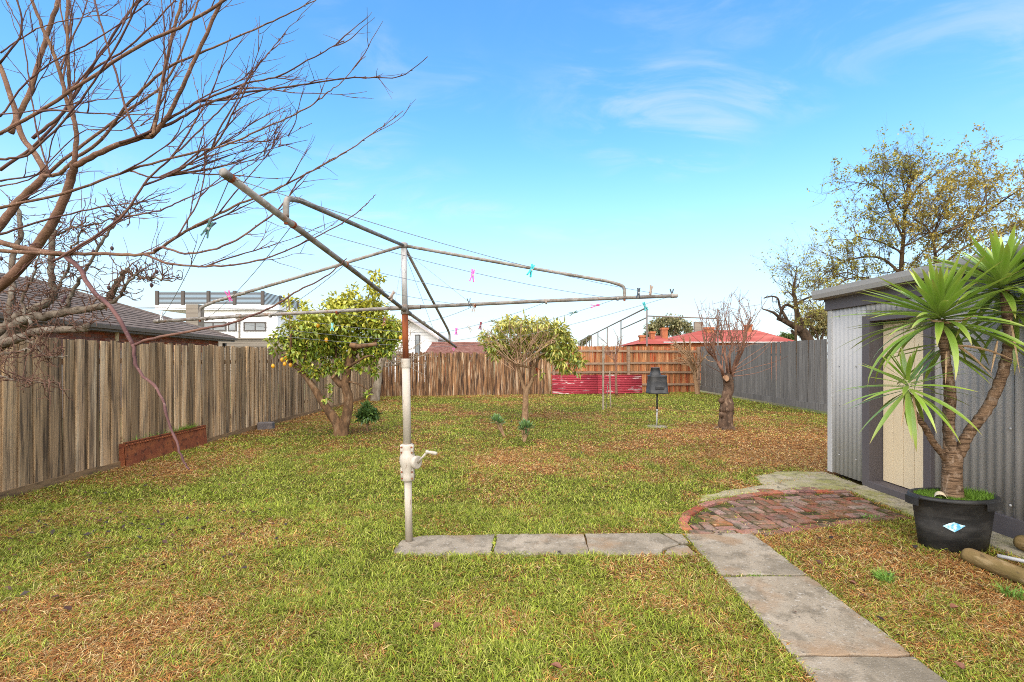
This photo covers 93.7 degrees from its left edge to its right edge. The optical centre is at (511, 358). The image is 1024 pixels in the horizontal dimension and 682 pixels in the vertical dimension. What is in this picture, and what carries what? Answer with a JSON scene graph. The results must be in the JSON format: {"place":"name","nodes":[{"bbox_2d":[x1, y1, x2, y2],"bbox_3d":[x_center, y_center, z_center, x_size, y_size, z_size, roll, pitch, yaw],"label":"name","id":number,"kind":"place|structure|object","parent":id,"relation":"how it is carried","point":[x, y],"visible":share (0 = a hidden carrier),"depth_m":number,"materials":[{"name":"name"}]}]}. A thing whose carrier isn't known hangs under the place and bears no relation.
{"place":"outdoors","nodes":[
{"label":"outdoors","id":0,"kind":"place"},
{"bbox_2d":[0,272,237,417],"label":"brick house","id":1,"kind":"structure","parent":0,"point":[140,325],"depth_m":15.50,"materials":[{"name":"grey brick"}]},
{"bbox_2d":[186,304,203,326],"bbox_3d":[-16.003,-0.572,24.250,0.600,4.243,0.500,0,0,0],"label":"chimney","id":2,"kind":"object","parent":1,"relation":"on","point":[192,310],"visible":0.29,"depth_m":24.00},
{"bbox_2d":[164,308,255,308],"bbox_3d":[-29.967,-3.427,30.998,26.867,0.482,0.033,0,0,0],"label":"power line","id":3,"kind":"object","parent":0,"point":[220,308],"visible":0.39,"depth_m":30.98,"materials":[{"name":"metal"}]},
{"bbox_2d":[147,307,279,309],"bbox_3d":[-27.667,-3.433,29.998,28.668,0.901,0.033,0,0,0],"label":"power line","id":4,"kind":"object","parent":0,"point":[216,308],"visible":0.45,"depth_m":29.99,"materials":[{"name":"metal"}]},
{"bbox_2d":[155,291,324,337],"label":"white house","id":5,"kind":"structure","parent":0,"point":[273,322],"depth_m":35.97,"materials":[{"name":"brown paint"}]},
{"bbox_2d":[204,322,226,330],"bbox_3d":[-22.760,-2.360,35.974,2.720,0.720,0.047,0,0,0],"label":"window","id":6,"kind":"structure","parent":5,"relation":"in","point":[206,324],"depth_m":35.97,"materials":[{"name":"grey glass"}]},
{"bbox_2d":[228,322,236,330],"bbox_3d":[-20.960,-2.360,35.974,0.680,0.720,0.047,0,0,0],"label":"window","id":7,"kind":"structure","parent":5,"relation":"in","point":[233,327],"depth_m":35.97,"materials":[{"name":"grey glass"}]},
{"bbox_2d":[243,322,265,330],"bbox_3d":[-19.270,-2.360,35.974,1.700,0.720,0.047,0,0,0],"label":"window","id":8,"kind":"structure","parent":5,"relation":"in","point":[248,327],"depth_m":35.97,"materials":[{"name":"grey glass"}]},
{"bbox_2d":[218,338,312,383],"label":"taupe garage","id":9,"kind":"structure","parent":0,"point":[252,342],"depth_m":28.98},
{"bbox_2d":[379,318,452,380],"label":"white weatherboard house","id":10,"kind":"structure","parent":0,"point":[428,336],"depth_m":30.98,"materials":[{"name":"white painted weatherboard"},{"name":"roof tile"},{"name":"window glass"}]},
{"bbox_2d":[415,335,419,355],"bbox_3d":[-6.097,-0.827,30.961,0.344,1.378,0.072,0,0,0],"label":"window","id":11,"kind":"structure","parent":10,"relation":"in","point":[417,337],"depth_m":30.93,"materials":[{"name":"grey glass"}]},
{"bbox_2d":[62,359,826,421],"bbox_3d":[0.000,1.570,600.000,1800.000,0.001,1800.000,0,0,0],"label":"ground","id":12,"kind":"structure","parent":0,"point":[801,408],"depth_m":17.76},
{"bbox_2d":[579,335,590,346],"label":"gum tree","id":13,"kind":"object","parent":12,"relation":"on","point":[584,341],"visible":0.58,"depth_m":70.18,"materials":[{"name":"green plant"}]},
{"bbox_2d":[578,307,718,346],"bbox_3d":[6.784,-0.562,35.133,3.692,4.224,21.520,0,0,-12],"label":"pipe frame","id":14,"kind":"object","parent":12,"relation":"on","point":[646,318],"visible":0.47,"depth_m":26.03,"materials":[{"name":"grey metal"}]},
{"bbox_2d":[642,313,692,337],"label":"gum tree","id":15,"kind":"object","parent":12,"relation":"on","point":[677,325],"visible":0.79,"depth_m":54.21,"materials":[{"name":"green plant"}]},
{"bbox_2d":[777,331,793,339],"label":"gum tree","id":16,"kind":"object","parent":12,"relation":"on","point":[788,335],"visible":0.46,"depth_m":38.33,"materials":[{"name":"green plant"}]},
{"bbox_2d":[750,221,827,376],"bbox_3d":[9.261,-1.342,15.568,2.813,5.984,2.464,0,0,0],"label":"budding sapling","id":17,"kind":"object","parent":12,"relation":"on","point":[796,279],"visible":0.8,"depth_m":15.56,"materials":[{"name":"brown plant"}]},
{"bbox_2d":[760,275,825,373],"bbox_3d":[9.386,-0.699,16.012,2.230,4.703,0.950,0,0,0],"label":"gnarled bare tree","id":18,"kind":"object","parent":12,"relation":"on","point":[804,334],"visible":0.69,"depth_m":15.92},
{"bbox_2d":[793,308,826,338],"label":"gum tree","id":19,"kind":"object","parent":12,"relation":"on","point":[820,324],"visible":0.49,"depth_m":39.27,"materials":[{"name":"green plant"}]},
{"bbox_2d":[770,115,1008,326],"bbox_3d":[11.030,-2.879,14.149,6.672,9.059,3.167,0,0,0],"label":"budding tree","id":20,"kind":"object","parent":12,"relation":"on","point":[905,167],"visible":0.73,"depth_m":14.00,"materials":[{"name":"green plant"}]},
{"bbox_2d":[869,122,1023,270],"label":"budding tree","id":21,"kind":"object","parent":12,"relation":"on","point":[935,209],"visible":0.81,"depth_m":12.72,"materials":[{"name":"green plant"}]},
{"bbox_2d":[425,342,487,377],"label":"brown tiled house","id":22,"kind":"structure","parent":0,"point":[469,348],"depth_m":28.83,"materials":[{"name":"orange tile"}]},
{"bbox_2d":[0,391,1023,681],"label":"lawn","id":23,"kind":"structure","parent":0,"point":[492,481],"depth_m":4.33,"materials":[{"name":"plant"}]},
{"bbox_2d":[0,172,183,408],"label":"gnarled pear tree","id":24,"kind":"object","parent":23,"relation":"on","point":[12,324],"visible":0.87,"depth_m":4.22,"materials":[{"name":"brown plant"}]},
{"bbox_2d":[119,420,206,467],"bbox_3d":[-5.534,1.325,7.699,0.295,0.489,1.841,0,0,0],"label":"planter trough","id":25,"kind":"object","parent":23,"relation":"on","point":[143,449],"visible":0.92,"depth_m":7.47,"materials":[{"name":"wood"}]},
{"bbox_2d":[0,337,372,500],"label":"paling fence","id":26,"kind":"object","parent":23,"relation":"on","point":[42,444],"visible":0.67,"depth_m":6.85,"materials":[{"name":"brown wood"}]},
{"bbox_2d":[0,0,427,469],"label":"bare plum tree","id":27,"kind":"object","parent":23,"relation":"on","point":[32,251],"visible":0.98,"depth_m":2.68,"materials":[{"name":"brown plant"}]},
{"bbox_2d":[257,422,274,429],"bbox_3d":[-5.341,1.475,10.420,0.318,0.170,0.182,0,0,-7],"label":"stone block","id":28,"kind":"object","parent":23,"relation":"on","point":[265,425],"depth_m":10.34,"materials":[{"name":"grey stone"}]},
{"bbox_2d":[264,268,401,436],"bbox_3d":[-3.580,-0.066,9.681,2.867,3.467,2.127,0,0,0],"label":"lemon tree","id":29,"kind":"object","parent":23,"relation":"on","point":[305,352],"visible":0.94,"depth_m":9.46,"materials":[{"name":"green plant"}]},
{"bbox_2d":[353,399,383,432],"bbox_3d":[-2.978,1.204,9.946,0.646,0.751,0.559,0,0,0],"label":"green shrub","id":30,"kind":"object","parent":23,"relation":"on","point":[367,411],"visible":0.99,"depth_m":9.92,"materials":[{"name":"green plant"}]},
{"bbox_2d":[370,318,432,400],"bbox_3d":[-4.050,0.090,17.760,2.311,3.212,2.649,0,0,0],"label":"pale bare tree","id":31,"kind":"object","parent":23,"relation":"on","point":[376,390],"visible":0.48,"depth_m":17.41,"materials":[{"name":"brown plant"}]},
{"bbox_2d":[433,622,441,628],"bbox_3d":[-0.417,1.494,2.683,0.047,0.022,0.054,0,0,0],"label":"fallen leaf","id":32,"kind":"object","parent":23,"relation":"on","point":[436,624],"visible":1,"depth_m":2.69,"materials":[{"name":"plant"}]},
{"bbox_2d":[373,351,549,396],"bbox_3d":[-1.975,0.637,19.982,7.351,1.828,0.090,0,0,-11],"label":"rough paling fence","id":33,"kind":"object","parent":23,"relation":"on","point":[479,374],"visible":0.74,"depth_m":19.94,"materials":[{"name":"brown wood"}]},
{"bbox_2d":[489,413,504,436],"bbox_3d":[-0.283,1.308,9.400,0.340,0.497,0.318,0,0,0],"label":"aeonium plant","id":34,"kind":"object","parent":23,"relation":"on","point":[497,419],"visible":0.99,"depth_m":9.38,"materials":[{"name":"green plant"}]},
{"bbox_2d":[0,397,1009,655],"bbox_3d":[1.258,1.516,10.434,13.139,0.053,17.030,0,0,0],"label":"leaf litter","id":35,"kind":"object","parent":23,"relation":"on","point":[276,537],"visible":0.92,"depth_m":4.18,"materials":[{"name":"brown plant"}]},
{"bbox_2d":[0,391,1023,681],"bbox_3d":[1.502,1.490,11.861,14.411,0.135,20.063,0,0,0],"label":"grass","id":36,"kind":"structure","parent":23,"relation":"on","point":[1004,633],"depth_m":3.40,"materials":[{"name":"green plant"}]},
{"bbox_2d":[551,662,561,667],"bbox_3d":[0.215,1.494,2.333,0.054,0.022,0.041,0,0,0],"label":"fallen leaf","id":37,"kind":"object","parent":36,"relation":"on","point":[556,664],"visible":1,"depth_m":2.34,"materials":[{"name":"plant"}]},
{"bbox_2d":[950,603,958,607],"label":"fallen leaf","id":38,"kind":"object","parent":36,"relation":"on","point":[952,605],"visible":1,"depth_m":2.90,"materials":[{"name":"plant"}]},
{"bbox_2d":[954,661,964,668],"bbox_3d":[2.179,1.494,2.341,0.050,0.022,0.048,0,0,-31],"label":"fallen leaf","id":39,"kind":"object","parent":36,"relation":"on","point":[961,665],"visible":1,"depth_m":2.34,"materials":[{"name":"pink plant"}]},
{"bbox_2d":[517,418,533,442],"bbox_3d":[0.257,1.315,8.810,0.353,0.473,0.302,0,0,0],"label":"aeonium plant","id":40,"kind":"object","parent":23,"relation":"on","point":[525,424],"visible":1,"depth_m":8.78,"materials":[{"name":"green plant"}]},
{"bbox_2d":[476,308,589,420],"bbox_3d":[0.460,0.195,11.955,2.747,2.814,2.681,0,0,0],"label":"loquat tree","id":41,"kind":"object","parent":23,"relation":"on","point":[551,348],"visible":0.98,"depth_m":11.32,"materials":[{"name":"green plant"}]},
{"bbox_2d":[552,375,641,393],"bbox_3d":[3.665,1.120,20.524,3.947,0.800,0.093,0,0,-7],"label":"corrugated sheet","id":42,"kind":"object","parent":23,"relation":"on","point":[575,384],"visible":1,"depth_m":20.50,"materials":[{"name":"red metal"}]},
{"bbox_2d":[602,345,603,409],"bbox_3d":[2.732,0.608,14.381,0.055,1.984,0.055,0,0,-22],"label":"garden stake","id":43,"kind":"object","parent":23,"relation":"on","point":[602,377],"visible":0.84,"depth_m":14.37,"materials":[{"name":"grey wood"}]},
{"bbox_2d":[595,329,621,394],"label":"young bare tree","id":44,"kind":"object","parent":23,"relation":"on","point":[615,360],"visible":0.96,"depth_m":19.57,"materials":[{"name":"brown plant"}]},
{"bbox_2d":[609,371,610,406],"bbox_3d":[3.068,1.000,15.000,0.074,1.200,0.044,0,0,0],"label":"garden stake","id":45,"kind":"object","parent":23,"relation":"on","point":[610,387],"visible":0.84,"depth_m":14.98,"materials":[{"name":"brown"}]},
{"bbox_2d":[551,346,700,393],"bbox_3d":[5.139,0.511,21.271,7.062,2.079,0.155,0,0,-11],"label":"stained paling fence","id":46,"kind":"object","parent":23,"relation":"on","point":[637,360],"visible":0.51,"depth_m":21.43,"materials":[{"name":"brown wood"}]},
{"bbox_2d":[646,367,668,427],"bbox_3d":[3.268,0.883,10.814,0.490,1.344,0.490,0,0,0],"label":"bin on pole","id":47,"kind":"object","parent":23,"relation":"on","point":[657,384],"visible":0.98,"depth_m":10.64,"materials":[{"name":"plastic"}]},
{"bbox_2d":[665,331,716,394],"bbox_3d":[7.264,0.236,20.459,1.871,2.710,2.778,0,0,0],"label":"corner fruit tree","id":48,"kind":"object","parent":23,"relation":"on","point":[692,365],"visible":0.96,"depth_m":20.20,"materials":[{"name":"brown plant"}]},
{"bbox_2d":[690,287,784,430],"bbox_3d":[4.865,0.059,10.400,1.916,3.279,1.210,0,0,-21],"label":"pruned plum tree","id":49,"kind":"object","parent":23,"relation":"on","point":[726,410],"visible":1,"depth_m":10.35,"materials":[{"name":"brown plant"}]},
{"bbox_2d":[700,339,826,411],"bbox_3d":[8.610,0.465,15.050,0.100,1.991,13.695,0,0,0],"label":"charcoal paling fence","id":50,"kind":"object","parent":23,"relation":"on","point":[779,382],"visible":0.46,"depth_m":15.47,"materials":[{"name":"paint"}]},
{"bbox_2d":[698,471,861,503],"bbox_3d":[3.075,1.562,5.883,2.486,0.056,1.019,0,0,-12],"label":"concrete pad","id":51,"kind":"object","parent":23,"relation":"on","point":[823,480],"visible":0.61,"depth_m":5.92,"materials":[{"name":"grey concrete"}]},
{"bbox_2d":[865,564,897,582],"bbox_3d":[2.567,1.492,3.320,0.202,0.111,0.204,0,0,-43],"label":"grass tuft","id":52,"kind":"object","parent":23,"relation":"on","point":[884,578],"visible":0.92,"depth_m":3.31,"materials":[{"name":"green plant"}]},
{"bbox_2d":[811,244,1023,538],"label":"shed","id":53,"kind":"structure","parent":23,"relation":"on","point":[889,459],"depth_m":5.27,"materials":[{"name":"grey paint"}]},
{"bbox_2d":[883,319,922,488],"bbox_3d":[4.377,0.507,5.270,0.045,1.865,0.734,0,0,0],"label":"door","id":54,"kind":"structure","parent":53,"relation":"in","point":[902,465],"depth_m":5.38,"materials":[{"name":"beige paint"}]},
{"bbox_2d":[845,485,1023,558],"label":"concrete verge","id":55,"kind":"structure","parent":23,"relation":"on","point":[1002,542],"depth_m":4.92,"materials":[{"name":"grey concrete"}]},
{"bbox_2d":[1013,535,1023,550],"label":"timber log","id":56,"kind":"object","parent":55,"relation":"on","point":[1018,541],"visible":1,"depth_m":3.76,"materials":[{"name":"brown wood"}]},
{"bbox_2d":[905,486,1002,552],"bbox_3d":[3.589,1.293,3.916,0.695,0.488,0.425,0,0,0],"label":"plant pot","id":57,"kind":"object","parent":23,"relation":"on","point":[954,525],"visible":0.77,"depth_m":3.78,"materials":[{"name":"black plastic"}]},
{"bbox_2d":[830,223,1023,498],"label":"yucca plant","id":58,"kind":"object","parent":57,"relation":"in","point":[941,292],"visible":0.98,"depth_m":3.83,"materials":[{"name":"green plant"}]},
{"bbox_2d":[934,491,946,497],"bbox_3d":[3.445,1.123,3.860,0.082,0.083,0.107,0,0,39],"label":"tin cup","id":59,"kind":"object","parent":57,"relation":"in","point":[940,493],"visible":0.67,"depth_m":3.86,"materials":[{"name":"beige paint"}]},
{"bbox_2d":[960,548,1023,585],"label":"timber log","id":60,"kind":"object","parent":23,"relation":"on","point":[997,566],"visible":0.98,"depth_m":3.41,"materials":[{"name":"brown wood"}]},
{"bbox_2d":[992,578,1023,601],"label":"grass tuft","id":61,"kind":"object","parent":23,"relation":"on","point":[1014,593],"visible":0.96,"depth_m":3.10,"materials":[{"name":"green plant"}]},
{"bbox_2d":[997,554,1023,562],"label":"metal pipe","id":62,"kind":"object","parent":23,"relation":"on","point":[1010,558],"visible":1,"depth_m":3.51,"materials":[{"name":"white metal"}]},
{"bbox_2d":[0,0,1023,358],"label":"sky","id":63,"kind":"structure","parent":0,"point":[664,145],"materials":[{"name":"blue"}]},
{"bbox_2d":[393,533,697,556],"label":"cross path","id":64,"kind":"structure","parent":0,"point":[636,543],"depth_m":3.94,"materials":[{"name":"concrete"}]},
{"bbox_2d":[153,168,677,541],"bbox_3d":[-0.896,0.300,4.030,3.214,2.535,3.290,0,0,-40],"label":"clothes hoist","id":65,"kind":"object","parent":64,"relation":"on","point":[410,462],"visible":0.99,"depth_m":3.99,"materials":[{"name":"beige paint"}]},
{"bbox_2d":[200,220,212,237],"bbox_3d":[-1.365,-0.576,2.147,0.051,0.080,0.016,0,0,-40],"label":"clothes peg","id":66,"kind":"object","parent":65,"relation":"attached to","point":[208,227],"visible":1,"depth_m":2.14,"materials":[{"name":"teal plastic"}]},
{"bbox_2d":[203,218,215,234],"bbox_3d":[-1.388,-0.604,2.204,0.016,0.078,0.061,0,0,20],"label":"clothes peg","id":67,"kind":"object","parent":65,"relation":"attached to","point":[214,223],"visible":0.36,"depth_m":2.21,"materials":[{"name":"plastic"}]},
{"bbox_2d":[224,290,232,301],"bbox_3d":[-1.980,-0.434,3.353,0.051,0.080,0.016,0,0,-20],"label":"clothes peg","id":68,"kind":"object","parent":65,"relation":"attached to","point":[229,296],"visible":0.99,"depth_m":3.35,"materials":[{"name":"pink plastic"}]},
{"bbox_2d":[388,290,395,300],"bbox_3d":[-0.871,-0.454,3.482,0.016,0.077,0.065,0,0,30],"label":"clothes peg","id":69,"kind":"object","parent":65,"relation":"attached to","point":[392,295],"visible":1,"depth_m":3.48,"materials":[{"name":"plastic"}]},
{"bbox_2d":[469,269,474,281],"bbox_3d":[-0.244,-0.504,2.929,0.037,0.078,0.016,0,0,-20],"label":"clothes peg","id":70,"kind":"object","parent":65,"relation":"attached to","point":[472,273],"visible":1,"depth_m":2.93,"materials":[{"name":"pink plastic"}]},
{"bbox_2d":[526,264,534,276],"bbox_3d":[0.110,-0.516,2.828,0.055,0.080,0.016,0,0,-30],"label":"clothes peg","id":71,"kind":"object","parent":65,"relation":"attached to","point":[531,268],"visible":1,"depth_m":2.83,"materials":[{"name":"teal plastic"}]},
{"bbox_2d":[622,324,793,379],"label":"red roofed house","id":72,"kind":"structure","parent":0,"point":[663,339],"depth_m":34.22,"materials":[{"name":"red tile"}]},
{"bbox_2d":[693,322,702,331],"bbox_3d":[14.820,-1.911,38.150,0.676,1.921,0.300,0,0,0],"label":"chimney","id":73,"kind":"object","parent":72,"relation":"on","point":[696,326],"visible":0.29,"depth_m":38.00,"materials":[{"name":"beige brick"}]},
{"bbox_2d":[678,487,911,536],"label":"brick paving","id":74,"kind":"structure","parent":0,"point":[781,512],"depth_m":4.76,"materials":[{"name":"brick"}]},
{"bbox_2d":[857,513,879,519],"bbox_3d":[3.443,1.516,4.594,0.177,0.063,0.202,0,0,0],"label":"grass tuft","id":75,"kind":"object","parent":74,"relation":"on","point":[868,516],"visible":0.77,"depth_m":4.62,"materials":[{"name":"green plant"}]},
{"bbox_2d":[685,533,947,681],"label":"path","id":76,"kind":"structure","parent":0,"point":[831,638],"depth_m":2.81,"materials":[{"name":"concrete"}]}
]}

